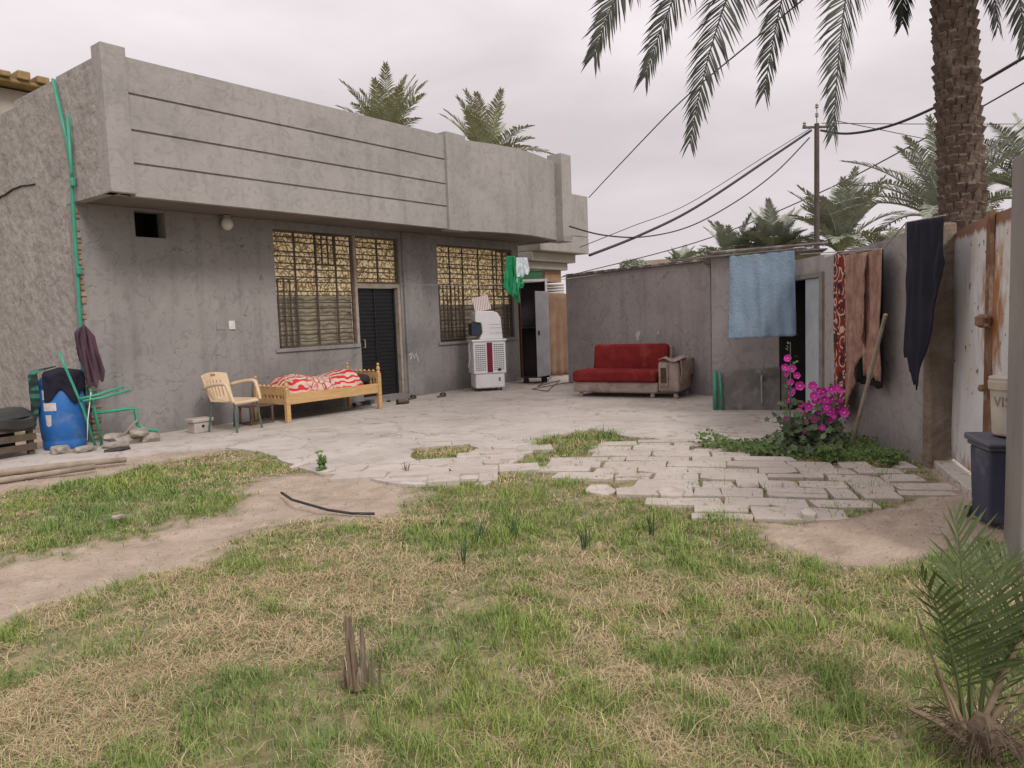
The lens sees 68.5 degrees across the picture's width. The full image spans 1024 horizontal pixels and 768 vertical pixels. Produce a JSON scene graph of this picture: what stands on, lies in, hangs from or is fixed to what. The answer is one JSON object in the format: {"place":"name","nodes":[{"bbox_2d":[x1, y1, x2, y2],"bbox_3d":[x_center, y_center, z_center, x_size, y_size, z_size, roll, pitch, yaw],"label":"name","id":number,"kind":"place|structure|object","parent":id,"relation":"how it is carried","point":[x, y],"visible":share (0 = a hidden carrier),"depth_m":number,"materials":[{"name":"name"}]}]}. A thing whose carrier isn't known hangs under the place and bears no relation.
{"place":"outdoors","nodes":[
{"label":"outdoors","id":0,"kind":"place"},
{"bbox_2d":[0,69,49,114],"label":"neighbour house","id":1,"kind":"structure","parent":0,"point":[16,85],"depth_m":19.57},
{"bbox_2d":[0,375,827,486],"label":"courtyard floor","id":2,"kind":"structure","parent":0,"point":[388,435],"depth_m":10.02,"materials":[{"name":"concrete"}]},
{"bbox_2d":[0,417,37,454],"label":"timber crate","id":3,"kind":"object","parent":2,"relation":"on","point":[8,440],"visible":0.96,"depth_m":9.03,"materials":[{"name":"wood"}]},
{"bbox_2d":[0,407,36,429],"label":"black tarp","id":4,"kind":"object","parent":3,"relation":"on","point":[9,418],"visible":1,"depth_m":8.98,"materials":[{"name":"plastic"}]},
{"bbox_2d":[49,445,70,453],"bbox_3d":[-5.513,0.800,9.173,0.266,0.095,0.219,2,6,38],"label":"rubble stone","id":5,"kind":"object","parent":2,"relation":"on","point":[60,449],"visible":1,"depth_m":9.10,"materials":[{"name":"stone"}]},
{"bbox_2d":[38,377,86,450],"bbox_3d":[-5.716,0.352,9.554,0.526,0.920,0.526,2,6,38],"label":"plastic barrel","id":6,"kind":"object","parent":2,"relation":"on","point":[61,419],"visible":0.55,"depth_m":9.35,"materials":[{"name":"plastic"}]},
{"bbox_2d":[28,366,55,421],"bbox_3d":[-5.828,0.142,9.353,0.300,0.710,0.229,-4,6,-24],"label":"checked shirt","id":7,"kind":"object","parent":6,"relation":"hanging from","point":[33,384],"visible":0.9,"depth_m":9.26,"materials":[{"name":"green fabric"}]},
{"bbox_2d":[42,367,85,402],"bbox_3d":[-5.592,0.014,9.452,0.300,0.449,0.467,-1,5,8],"label":"dark jacket","id":8,"kind":"object","parent":6,"relation":"on","point":[55,381],"visible":0.96,"depth_m":9.31,"materials":[{"name":"black fabric"}]},
{"bbox_2d":[57,350,96,445],"bbox_3d":[-5.440,0.193,9.412,0.340,1.248,0.068,-6,6,-35],"label":"loose pipe","id":9,"kind":"object","parent":2,"relation":"on","point":[76,394],"visible":0.84,"depth_m":9.40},
{"bbox_2d":[79,385,123,399],"bbox_3d":[-5.207,0.108,9.552,0.520,0.141,0.040,-6,6,-38],"label":"loose pipe","id":10,"kind":"object","parent":9,"relation":"attached to","point":[101,393],"visible":1,"depth_m":9.54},
{"bbox_2d":[72,445,97,452],"bbox_3d":[-5.221,0.796,9.213,0.208,0.084,0.264,2,6,38],"label":"rubble stone","id":11,"kind":"object","parent":2,"relation":"on","point":[84,448],"visible":1,"depth_m":9.13,"materials":[{"name":"stone"}]},
{"bbox_2d":[83,369,102,445],"bbox_3d":[-5.351,0.247,9.568,0.201,1.106,0.061,-2,5,5],"label":"loose pipe","id":12,"kind":"object","parent":2,"relation":"on","point":[97,421],"visible":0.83,"depth_m":9.56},
{"bbox_2d":[103,433,123,441],"bbox_3d":[-5.121,0.683,9.666,0.259,0.111,0.246,-4,5,-19],"label":"rubble stone","id":13,"kind":"object","parent":2,"relation":"on","point":[108,437],"visible":0.85,"depth_m":9.57,"materials":[{"name":"stone"}]},
{"bbox_2d":[101,441,129,448],"bbox_3d":[-4.976,0.767,9.442,0.315,0.083,0.198,-1,5,11],"label":"rubble stone","id":14,"kind":"object","parent":2,"relation":"on","point":[109,445],"visible":0.81,"depth_m":9.37,"materials":[{"name":"stone"}]},
{"bbox_2d":[104,446,130,452],"bbox_3d":[-4.801,0.802,9.155,0.295,0.090,0.117,-6,6,-35],"label":"dark rag","id":15,"kind":"object","parent":2,"relation":"on","point":[119,448],"visible":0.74,"depth_m":9.12,"materials":[{"name":"black fabric"}]},
{"bbox_2d":[92,407,158,432],"bbox_3d":[-5.037,0.534,9.834,0.771,0.464,0.077,-5,6,-33],"label":"loose pipe","id":16,"kind":"object","parent":2,"relation":"on","point":[126,409],"visible":0.82,"depth_m":9.83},
{"bbox_2d":[110,433,141,443],"bbox_3d":[-5.016,0.720,9.755,0.286,0.143,0.399,2,6,38],"label":"rubble stone","id":17,"kind":"object","parent":2,"relation":"on","point":[126,437],"visible":0.49,"depth_m":9.68,"materials":[{"name":"stone"}]},
{"bbox_2d":[127,427,148,436],"bbox_3d":[-4.886,0.629,9.823,0.341,0.101,0.268,2,6,38],"label":"rubble stone","id":18,"kind":"object","parent":17,"relation":"on","point":[138,432],"visible":0.94,"depth_m":9.71,"materials":[{"name":"stone"}]},
{"bbox_2d":[142,432,159,442],"bbox_3d":[-4.735,0.700,9.851,0.229,0.126,0.163,-5,6,-27],"label":"rubble stone","id":19,"kind":"object","parent":2,"relation":"on","point":[151,437],"visible":0.91,"depth_m":9.80,"materials":[{"name":"stone"}]},
{"bbox_2d":[185,416,213,433],"bbox_3d":[-4.389,0.576,10.571,0.220,0.200,0.310,2,6,38],"label":"cement block","id":20,"kind":"object","parent":2,"relation":"on","point":[198,425],"depth_m":10.49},
{"bbox_2d":[201,372,262,432],"bbox_3d":[-3.993,0.241,10.672,0.668,0.825,0.626,0,6,24],"label":"plastic chair","id":21,"kind":"object","parent":2,"relation":"on","point":[215,390],"visible":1,"depth_m":10.71,"materials":[{"name":"plastic"}]},
{"bbox_2d":[238,403,274,425],"bbox_3d":[-3.843,0.452,11.302,0.320,0.280,0.400,2,6,38],"label":"stool","id":22,"kind":"object","parent":2,"relation":"on","point":[251,422],"visible":0.99,"depth_m":11.24,"materials":[{"name":"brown wood"}]},
{"bbox_2d":[253,362,382,422],"bbox_3d":[-3.101,0.101,12.146,0.850,0.775,1.890,2,6,38],"label":"daybed","id":23,"kind":"object","parent":2,"relation":"on","point":[287,399],"visible":0.74,"depth_m":11.65,"materials":[{"name":"brown wood"}]},
{"bbox_2d":[262,369,363,396],"bbox_3d":[-3.151,-0.033,12.075,0.773,0.331,1.548,2,6,38],"label":"blanket","id":24,"kind":"object","parent":23,"relation":"on","point":[333,379],"visible":0.87,"depth_m":11.76,"materials":[{"name":"fabric"}]},
{"bbox_2d":[357,374,369,384],"bbox_3d":[-2.628,-0.065,12.674,0.576,0.222,0.363,2,6,38],"label":"pillow","id":25,"kind":"object","parent":23,"relation":"on","point":[365,379],"visible":0.29,"depth_m":12.53,"materials":[{"name":"fabric"}]},
{"bbox_2d":[319,468,335,475],"bbox_3d":[-1.801,0.863,7.417,0.096,0.040,0.223,0,5,26],"label":"loose slab","id":26,"kind":"object","parent":2,"relation":"on","point":[324,472],"depth_m":7.37,"materials":[{"name":"stone"}]},
{"bbox_2d":[396,399,409,404],"bbox_3d":[-1.930,0.302,13.230,0.258,0.094,0.096,-6,6,-35],"label":"shoe","id":27,"kind":"object","parent":2,"relation":"on","point":[401,401],"visible":1,"depth_m":13.20,"materials":[{"name":"black rubber"}]},
{"bbox_2d":[467,311,505,390],"bbox_3d":[-0.549,-0.669,15.165,0.778,1.589,0.580,-3,5,-14],"label":"air cooler","id":28,"kind":"object","parent":2,"relation":"on","point":[487,358],"visible":1,"depth_m":14.93,"materials":[{"name":"white plastic"}]},
{"bbox_2d":[471,295,490,311],"bbox_3d":[-0.614,-1.609,15.078,0.391,0.356,0.096,-4,5,-17],"label":"carton","id":29,"kind":"object","parent":28,"relation":"on","point":[481,303],"visible":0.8,"depth_m":15.07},
{"bbox_2d":[447,444,552,466],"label":"paving slabs","id":30,"kind":"object","parent":2,"relation":"on","point":[460,459],"visible":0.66,"depth_m":7.89,"materials":[{"name":"stone"}]},
{"bbox_2d":[518,279,550,382],"bbox_3d":[0.493,-1.139,16.315,0.627,2.250,0.935,-2,5,-4],"label":"metal cabinet","id":31,"kind":"object","parent":2,"relation":"on","point":[534,333],"visible":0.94,"depth_m":16.48,"materials":[{"name":"grey metal"}]},
{"bbox_2d":[533,377,572,390],"bbox_3d":[0.973,-0.017,16.044,0.736,0.020,3.326,-1,5,11],"label":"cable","id":32,"kind":"object","parent":2,"relation":"on","point":[549,385],"visible":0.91,"depth_m":15.67,"materials":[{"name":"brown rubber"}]},
{"bbox_2d":[518,194,588,293],"bbox_3d":[0.362,-2.569,20.265,3.600,4.510,5.260,2,6,38],"label":"entrance portal","id":33,"kind":"object","parent":2,"relation":"on","point":[552,261],"visible":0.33,"depth_m":18.86,"materials":[{"name":"grey concrete"}]},
{"bbox_2d":[548,293,567,374],"bbox_3d":[1.145,-1.192,18.071,1.584,2.000,0.086,-5,6,-33],"label":"curtain","id":34,"kind":"object","parent":2,"relation":"on","point":[558,335],"visible":0.3,"depth_m":18.05,"materials":[{"name":"brown fabric"}]},
{"bbox_2d":[573,343,693,398],"bbox_3d":[2.140,-0.247,13.246,2.000,0.899,0.901,1,6,29],"label":"sofa","id":35,"kind":"object","parent":2,"relation":"on","point":[653,368],"visible":1,"depth_m":13.11,"materials":[{"name":"red fabric"}]},
{"bbox_2d":[563,259,712,395],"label":"back wall","id":36,"kind":"structure","parent":2,"relation":"on","point":[668,303],"depth_m":13.99,"materials":[{"name":"concrete"}]},
{"bbox_2d":[405,274,599,285],"bbox_3d":[-0.143,-2.013,14.578,4.030,0.168,0.011,-3,5,-13],"label":"washing line","id":37,"kind":"object","parent":36,"relation":"attached to","point":[498,284],"visible":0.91,"depth_m":14.54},
{"bbox_2d":[503,256,520,302],"bbox_3d":[-0.011,-1.804,13.015,0.297,0.817,0.122,-1,5,10],"label":"green cloth","id":38,"kind":"object","parent":37,"relation":"hanging from","point":[510,269],"visible":1,"depth_m":12.98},
{"bbox_2d":[713,372,723,409],"bbox_3d":[2.989,0.102,10.898,0.148,0.561,0.060,2,6,38],"label":"drain pipe","id":39,"kind":"object","parent":2,"relation":"on","point":[715,390],"visible":1,"depth_m":10.89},
{"bbox_2d":[702,241,827,409],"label":"outhouse","id":40,"kind":"structure","parent":2,"relation":"on","point":[742,366],"depth_m":10.81,"materials":[{"name":"concrete"}]},
{"bbox_2d":[674,247,801,261],"bbox_3d":[2.913,-1.679,9.754,1.602,0.096,0.026,-1,5,15],"label":"line pole","id":41,"kind":"object","parent":40,"relation":"on","point":[738,254],"visible":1,"depth_m":9.74,"materials":[{"name":"grey wood"}]},
{"bbox_2d":[729,250,796,339],"bbox_3d":[3.232,-1.150,9.723,0.843,1.137,0.053,-1,5,16],"label":"towel","id":42,"kind":"object","parent":41,"relation":"hanging from","point":[762,299],"visible":1,"depth_m":9.72,"materials":[{"name":"fabric"}]},
{"bbox_2d":[760,375,763,403],"bbox_3d":[3.549,0.074,10.675,0.041,0.414,0.191,0,6,26],"label":"tap","id":43,"kind":"object","parent":40,"relation":"attached to","point":[761,378],"visible":1,"depth_m":10.68,"materials":[{"name":"grey metal"}]},
{"bbox_2d":[0,412,1023,767],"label":"ground","id":44,"kind":"structure","parent":0,"point":[106,564],"depth_m":3.91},
{"bbox_2d":[0,464,95,483],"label":"timber strip","id":45,"kind":"object","parent":44,"relation":"on","point":[45,474],"visible":0.96,"depth_m":7.70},
{"bbox_2d":[0,457,126,476],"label":"wooden pole","id":46,"kind":"object","parent":44,"relation":"on","point":[27,469],"visible":0.9,"depth_m":8.00,"materials":[{"name":"wood"}]},
{"bbox_2d":[111,514,125,520],"bbox_3d":[-3.041,1.029,5.811,0.061,0.042,0.109,2,6,38],"label":"white stone","id":47,"kind":"object","parent":44,"relation":"on","point":[115,517],"visible":0.94,"depth_m":5.79,"materials":[{"name":"stone"}]},
{"bbox_2d":[0,41,572,442],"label":"house","id":48,"kind":"structure","parent":44,"relation":"on","point":[182,290],"depth_m":11.17,"materials":[{"name":"paint"}]},
{"bbox_2d":[51,78,88,440],"bbox_3d":[-5.636,-1.563,9.688,0.385,4.669,0.067,2,6,38],"label":"water pipe","id":49,"kind":"object","parent":48,"relation":"attached to","point":[68,143],"visible":0.78,"depth_m":9.55,"materials":[{"name":"plastic"}]},
{"bbox_2d":[74,324,104,387],"bbox_3d":[-5.341,-0.357,9.492,0.344,0.808,0.116,-2,5,2],"label":"plum jacket","id":50,"kind":"object","parent":48,"relation":"hanging from","point":[89,358],"visible":1,"depth_m":9.48,"materials":[{"name":"fabric"}]},
{"bbox_2d":[83,389,130,401],"bbox_3d":[-5.155,0.144,9.577,0.558,0.122,0.037,-6,7,-39],"label":"loose pipe","id":51,"kind":"object","parent":48,"relation":"attached to","point":[106,396],"visible":1,"depth_m":9.56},
{"bbox_2d":[221,215,232,229],"bbox_3d":[-4.253,-2.407,11.224,0.176,0.225,0.176,2,6,38],"label":"wall lamp","id":52,"kind":"object","parent":48,"relation":"attached to","point":[226,222],"visible":1,"depth_m":11.17,"materials":[{"name":"glass"}]},
{"bbox_2d":[272,229,356,347],"bbox_3d":[-3.339,-1.598,12.739,0.133,1.906,1.646,2,6,38],"label":"window","id":53,"kind":"structure","parent":48,"relation":"in","point":[313,277],"depth_m":12.74,"materials":[{"name":"glass"}]},
{"bbox_2d":[355,236,398,283],"bbox_3d":[-2.510,-2.259,13.795,0.114,0.836,1.031,2,6,38],"label":"window","id":54,"kind":"structure","parent":48,"relation":"in","point":[376,259],"depth_m":13.81,"materials":[{"name":"glass"}]},
{"bbox_2d":[358,288,398,396],"bbox_3d":[-2.483,-0.773,13.909,0.129,1.990,0.965,2,6,38],"label":"door","id":55,"kind":"structure","parent":48,"relation":"in","point":[377,319],"depth_m":13.97,"materials":[{"name":"paint"}]},
{"bbox_2d":[436,245,512,341],"bbox_3d":[-0.783,-1.920,16.019,0.133,1.946,2.446,2,6,38],"label":"window","id":56,"kind":"structure","parent":48,"relation":"in","point":[470,267],"depth_m":15.86,"materials":[{"name":"brown paint"}]},
{"bbox_2d":[588,0,802,197],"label":"power cable","id":57,"kind":"object","parent":48,"relation":"attached to","point":[686,96],"visible":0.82,"depth_m":12.05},
{"bbox_2d":[289,460,309,470],"bbox_3d":[-2.196,0.844,7.790,0.114,0.040,0.267,6,14,31],"label":"loose slab","id":58,"kind":"object","parent":44,"relation":"on","point":[299,464],"depth_m":7.76,"materials":[{"name":"stone"}]},
{"bbox_2d":[280,491,374,514],"bbox_3d":[-1.564,0.963,6.035,1.240,0.041,0.171,2,7,40],"label":"hose","id":59,"kind":"object","parent":44,"relation":"on","point":[326,509],"visible":1,"depth_m":5.82,"materials":[{"name":"black rubber"}]},
{"bbox_2d":[341,615,405,691],"bbox_3d":[-0.552,1.055,2.997,0.253,0.310,0.084,-3,5,-10],"label":"tree stump","id":60,"kind":"object","parent":44,"relation":"on","point":[353,673],"visible":0.98,"depth_m":2.98,"materials":[{"name":"wood"}]},
{"bbox_2d":[334,61,427,126],"bbox_3d":[-4.411,-6.027,27.288,4.793,10.396,4.971,-3,5,-14],"label":"date palm","id":61,"kind":"object","parent":44,"relation":"on","point":[390,111],"visible":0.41,"depth_m":25.99,"materials":[{"name":"green plant"}]},
{"bbox_2d":[329,462,539,486],"bbox_3d":[-0.728,0.871,7.072,1.975,0.089,0.819,-1,5,6],"label":"paving edge","id":62,"kind":"object","parent":44,"relation":"on","point":[437,476],"visible":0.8,"depth_m":7.06,"materials":[{"name":"stone"}]},
{"bbox_2d":[455,530,470,565],"bbox_3d":[-0.270,0.981,4.536,0.156,0.225,0.165,2,6,38],"label":"spiky plant","id":63,"kind":"object","parent":44,"relation":"on","point":[463,557],"visible":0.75,"depth_m":4.51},
{"bbox_2d":[469,505,497,544],"bbox_3d":[-0.200,0.921,5.004,0.175,0.257,0.205,0,6,23],"label":"spiky plant","id":64,"kind":"object","parent":44,"relation":"on","point":[480,535],"visible":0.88,"depth_m":4.98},
{"bbox_2d":[440,87,552,154],"bbox_3d":[-0.715,-5.635,26.954,4.539,9.410,4.218,2,6,38],"label":"date palm","id":65,"kind":"object","parent":44,"relation":"on","point":[479,129],"visible":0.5,"depth_m":26.23,"materials":[{"name":"green plant"}]},
{"bbox_2d":[0,426,1023,767],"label":"grass","id":66,"kind":"structure","parent":44,"relation":"on","point":[854,702],"depth_m":3.41,"materials":[{"name":"plant"}]},
{"bbox_2d":[507,507,523,537],"bbox_3d":[0.012,0.919,5.000,0.101,0.247,0.141,-7,7,-43],"label":"spiky plant","id":67,"kind":"object","parent":44,"relation":"on","point":[514,522],"visible":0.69,"depth_m":4.99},
{"bbox_2d":[577,524,596,551],"bbox_3d":[0.451,0.948,4.694,0.137,0.211,0.115,-6,6,-38],"label":"spiky plant","id":68,"kind":"object","parent":44,"relation":"on","point":[585,543],"visible":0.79,"depth_m":4.69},
{"bbox_2d":[586,484,615,496],"bbox_3d":[0.746,0.881,6.242,0.252,0.031,0.305,7,9,26],"label":"loose slab","id":69,"kind":"object","parent":44,"relation":"on","point":[595,490],"depth_m":6.18,"materials":[{"name":"stone"}]},
{"bbox_2d":[315,428,908,470],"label":"weeds","id":70,"kind":"object","parent":44,"relation":"on","point":[890,456],"visible":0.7,"depth_m":7.42,"materials":[{"name":"green plant"}]},
{"bbox_2d":[619,258,648,267],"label":"palm tree","id":71,"kind":"object","parent":44,"relation":"on","point":[640,262],"visible":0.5,"depth_m":47.53,"materials":[{"name":"green plant"}]},
{"bbox_2d":[638,510,666,535],"bbox_3d":[0.915,0.909,4.952,0.230,0.210,0.138,-1,5,15],"label":"spiky plant","id":72,"kind":"object","parent":44,"relation":"on","point":[651,532],"visible":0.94,"depth_m":4.98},
{"bbox_2d":[665,244,695,261],"bbox_3d":[7.818,-4.100,33.946,2.220,4.508,2.419,2,6,38],"label":"date palm","id":73,"kind":"object","parent":44,"relation":"on","point":[684,252],"visible":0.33,"depth_m":33.79,"materials":[{"name":"green plant"}]},
{"bbox_2d":[690,212,758,257],"bbox_3d":[8.194,-3.679,27.137,3.509,4.845,3.278,0,5,23],"label":"date palm","id":74,"kind":"object","parent":44,"relation":"on","point":[728,240],"visible":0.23,"depth_m":26.34,"materials":[{"name":"green plant"}]},
{"bbox_2d":[732,197,822,254],"bbox_3d":[9.115,-3.756,25.972,3.545,5.138,3.282,2,6,38],"label":"date palm","id":75,"kind":"object","parent":44,"relation":"on","point":[772,231],"visible":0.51,"depth_m":25.41,"materials":[{"name":"green plant"}]},
{"bbox_2d":[581,0,1023,231],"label":"date palm","id":76,"kind":"object","parent":44,"relation":"on","point":[961,165],"visible":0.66,"depth_m":7.87,"materials":[{"name":"green plant"}]},
{"bbox_2d":[762,342,859,457],"bbox_3d":[2.940,0.141,7.532,0.915,1.144,0.874,-2,5,3],"label":"hollyhock","id":77,"kind":"object","parent":44,"relation":"on","point":[800,430],"visible":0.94,"depth_m":7.51,"materials":[{"name":"green plant"}]},
{"bbox_2d":[802,103,830,255],"bbox_3d":[8.892,-4.451,21.937,0.820,7.252,0.175,-3,5,-5],"label":"utility pole","id":78,"kind":"object","parent":44,"relation":"on","point":[816,127],"visible":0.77,"depth_m":21.76,"materials":[{"name":"metal"}]},
{"bbox_2d":[569,137,809,237],"bbox_3d":[4.645,-5.296,19.390,9.898,3.080,1.045,-6,7,-39],"label":"power cable","id":79,"kind":"object","parent":78,"relation":"attached to","point":[699,221],"visible":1,"depth_m":20.17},
{"bbox_2d":[581,129,808,246],"bbox_3d":[5.023,-5.350,19.968,8.784,3.649,0.543,-5,6,-33],"label":"power cable","id":80,"kind":"object","parent":78,"relation":"attached to","point":[697,198],"visible":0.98,"depth_m":20.14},
{"bbox_2d":[588,129,811,256],"bbox_3d":[5.155,-5.219,19.937,8.626,3.813,0.586,-5,6,-34],"label":"power cable","id":81,"kind":"object","parent":78,"relation":"attached to","point":[704,201],"visible":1,"depth_m":20.07,"materials":[{"name":"rubber"}]},
{"bbox_2d":[561,82,1023,277],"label":"power cable","id":82,"kind":"object","parent":78,"relation":"attached to","point":[813,195],"visible":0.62,"depth_m":25.61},
{"bbox_2d":[820,56,1023,134],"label":"power cable","id":83,"kind":"object","parent":78,"relation":"attached to","point":[932,108],"visible":0.73,"depth_m":19.16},
{"bbox_2d":[785,166,906,252],"bbox_3d":[10.407,-3.905,24.325,3.656,5.634,4.288,-2,5,-4],"label":"date palm","id":84,"kind":"object","parent":44,"relation":"on","point":[837,230],"visible":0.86,"depth_m":23.33,"materials":[{"name":"green plant"}]},
{"bbox_2d":[779,222,956,468],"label":"laundry wall","id":85,"kind":"structure","parent":44,"relation":"on","point":[901,410],"depth_m":7.28,"materials":[{"name":"grey concrete"}]},
{"bbox_2d":[805,278,818,413],"bbox_3d":[3.770,-0.409,9.368,0.040,1.790,0.510,-2,5,2],"label":"door","id":86,"kind":"structure","parent":85,"relation":"in","point":[811,285],"depth_m":9.38,"materials":[{"name":"metal"}]},
{"bbox_2d":[800,215,945,254],"bbox_3d":[3.486,-1.384,7.643,0.054,0.256,3.267,-2,5,2],"label":"washing line","id":87,"kind":"object","parent":85,"relation":"attached to","point":[905,224],"visible":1,"depth_m":6.68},
{"bbox_2d":[833,254,848,418],"bbox_3d":[3.598,-0.498,8.211,0.070,1.850,0.426,-2,5,2],"label":"rug","id":88,"kind":"object","parent":87,"relation":"hanging from","point":[839,325],"visible":0.59,"depth_m":8.23,"materials":[{"name":"fabric"}]},
{"bbox_2d":[845,252,866,418],"bbox_3d":[3.493,-0.459,7.639,0.081,1.720,0.492,-2,5,2],"label":"rug","id":89,"kind":"object","parent":87,"relation":"hanging from","point":[855,265],"visible":1,"depth_m":7.63,"materials":[{"name":"fabric"}]},
{"bbox_2d":[856,249,883,388],"bbox_3d":[3.594,-0.655,7.579,0.051,1.371,0.594,-2,5,2],"label":"scarf","id":90,"kind":"object","parent":87,"relation":"hanging from","point":[861,378],"visible":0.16,"depth_m":7.34,"materials":[{"name":"brown fabric"}]},
{"bbox_2d":[862,248,881,382],"bbox_3d":[3.499,-0.661,7.310,0.045,1.275,0.382,-2,5,3],"label":"rug","id":91,"kind":"object","parent":87,"relation":"hanging from","point":[873,276],"visible":0.84,"depth_m":7.28,"materials":[{"name":"fabric"}]},
{"bbox_2d":[903,217,944,389],"bbox_3d":[3.452,-0.661,6.323,0.059,1.448,0.595,-2,5,1],"label":"black garment","id":92,"kind":"object","parent":87,"relation":"hanging from","point":[925,263],"visible":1,"depth_m":6.33,"materials":[{"name":"fabric"}]},
{"bbox_2d":[850,313,887,449],"bbox_3d":[3.362,0.023,7.120,0.046,1.378,0.848,-2,5,4],"label":"wooden stick","id":93,"kind":"object","parent":44,"relation":"on","point":[867,385],"visible":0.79,"depth_m":7.07,"materials":[{"name":"wood"}]},
{"bbox_2d":[844,228,904,249],"bbox_3d":[7.551,-1.646,14.907,2.005,3.004,2.055,2,6,38],"label":"date palm","id":94,"kind":"object","parent":44,"relation":"on","point":[876,237],"visible":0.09,"depth_m":15.08,"materials":[{"name":"green plant"}]},
{"bbox_2d":[831,114,1023,240],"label":"date palm","id":95,"kind":"object","parent":44,"relation":"on","point":[927,194],"visible":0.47,"depth_m":13.23,"materials":[{"name":"green plant"}]},
{"bbox_2d":[907,496,1023,767],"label":"young palm","id":96,"kind":"object","parent":44,"relation":"on","point":[981,729],"visible":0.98,"depth_m":2.42,"materials":[{"name":"green plant"}]},
{"bbox_2d":[934,459,1003,528],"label":"kerb","id":97,"kind":"structure","parent":44,"relation":"on","point":[954,472],"depth_m":6.15,"materials":[{"name":"concrete"}]},
{"bbox_2d":[951,208,1010,471],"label":"gate","id":98,"kind":"structure","parent":97,"relation":"on","point":[981,284],"depth_m":5.84,"materials":[{"name":"metal"}]},
{"bbox_2d":[921,112,1023,207],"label":"date palm","id":99,"kind":"object","parent":44,"relation":"on","point":[1015,140],"visible":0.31,"depth_m":13.80,"materials":[{"name":"green plant"}]},
{"bbox_2d":[964,432,1005,523],"bbox_3d":[3.195,0.622,4.864,0.360,0.574,0.395,-1,5,10],"label":"wheelie bin","id":100,"kind":"object","parent":44,"relation":"on","point":[988,459],"visible":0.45,"depth_m":4.80,"materials":[{"name":"black plastic"}]},
{"bbox_2d":[988,375,1007,436],"bbox_3d":[3.235,0.139,4.860,0.279,0.380,0.279,2,6,38],"label":"paint bucket","id":101,"kind":"object","parent":100,"relation":"on","point":[997,385],"visible":0.33,"depth_m":4.82,"materials":[{"name":"plastic"}]},
{"bbox_2d":[1004,153,1023,572],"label":"gate post","id":102,"kind":"object","parent":44,"relation":"on","point":[1014,503],"visible":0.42,"depth_m":4.08,"materials":[{"name":"concrete"}]},
{"bbox_2d":[0,0,1023,293],"label":"sky","id":103,"kind":"structure","parent":0,"point":[533,50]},
{"bbox_2d":[512,277,523,296],"bbox_3d":[0.104,-1.669,12.967,0.208,0.361,0.098,-2,5,4],"label":"green cloth","id":104,"kind":"object","parent":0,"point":[520,285],"visible":1,"depth_m":12.96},
{"bbox_2d":[516,258,529,282],"bbox_3d":[0.173,-1.943,12.968,0.264,0.476,0.114,-2,5,2],"label":"pale cloth","id":105,"kind":"object","parent":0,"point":[522,267],"visible":1,"depth_m":12.97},
{"bbox_2d":[522,270,542,278],"bbox_3d":[0.411,-2.385,16.522,0.500,0.199,0.360,-2,5,-4],"label":"crate","id":106,"kind":"object","parent":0,"point":[534,274],"visible":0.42,"depth_m":16.36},
{"bbox_2d":[646,258,671,264],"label":"distant house","id":107,"kind":"structure","parent":0,"point":[657,261],"depth_m":54.21,"materials":[{"name":"beige stone"}]},
{"bbox_2d":[537,439,959,522],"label":"paving","id":108,"kind":"structure","parent":0,"point":[636,458],"depth_m":6.41,"materials":[{"name":"stone"}]},
{"bbox_2d":[657,486,684,497],"bbox_3d":[1.274,0.876,6.017,0.220,0.050,0.257,-1,8,9],"label":"loose slab","id":109,"kind":"object","parent":108,"relation":"on","point":[672,492],"depth_m":5.96,"materials":[{"name":"stone"}]},
{"bbox_2d":[800,508,816,521],"bbox_3d":[2.056,0.910,5.216,0.110,0.060,0.156,4,8,20],"label":"loose slab","id":110,"kind":"object","parent":108,"relation":"on","point":[808,515],"depth_m":5.15,"materials":[{"name":"stone"}]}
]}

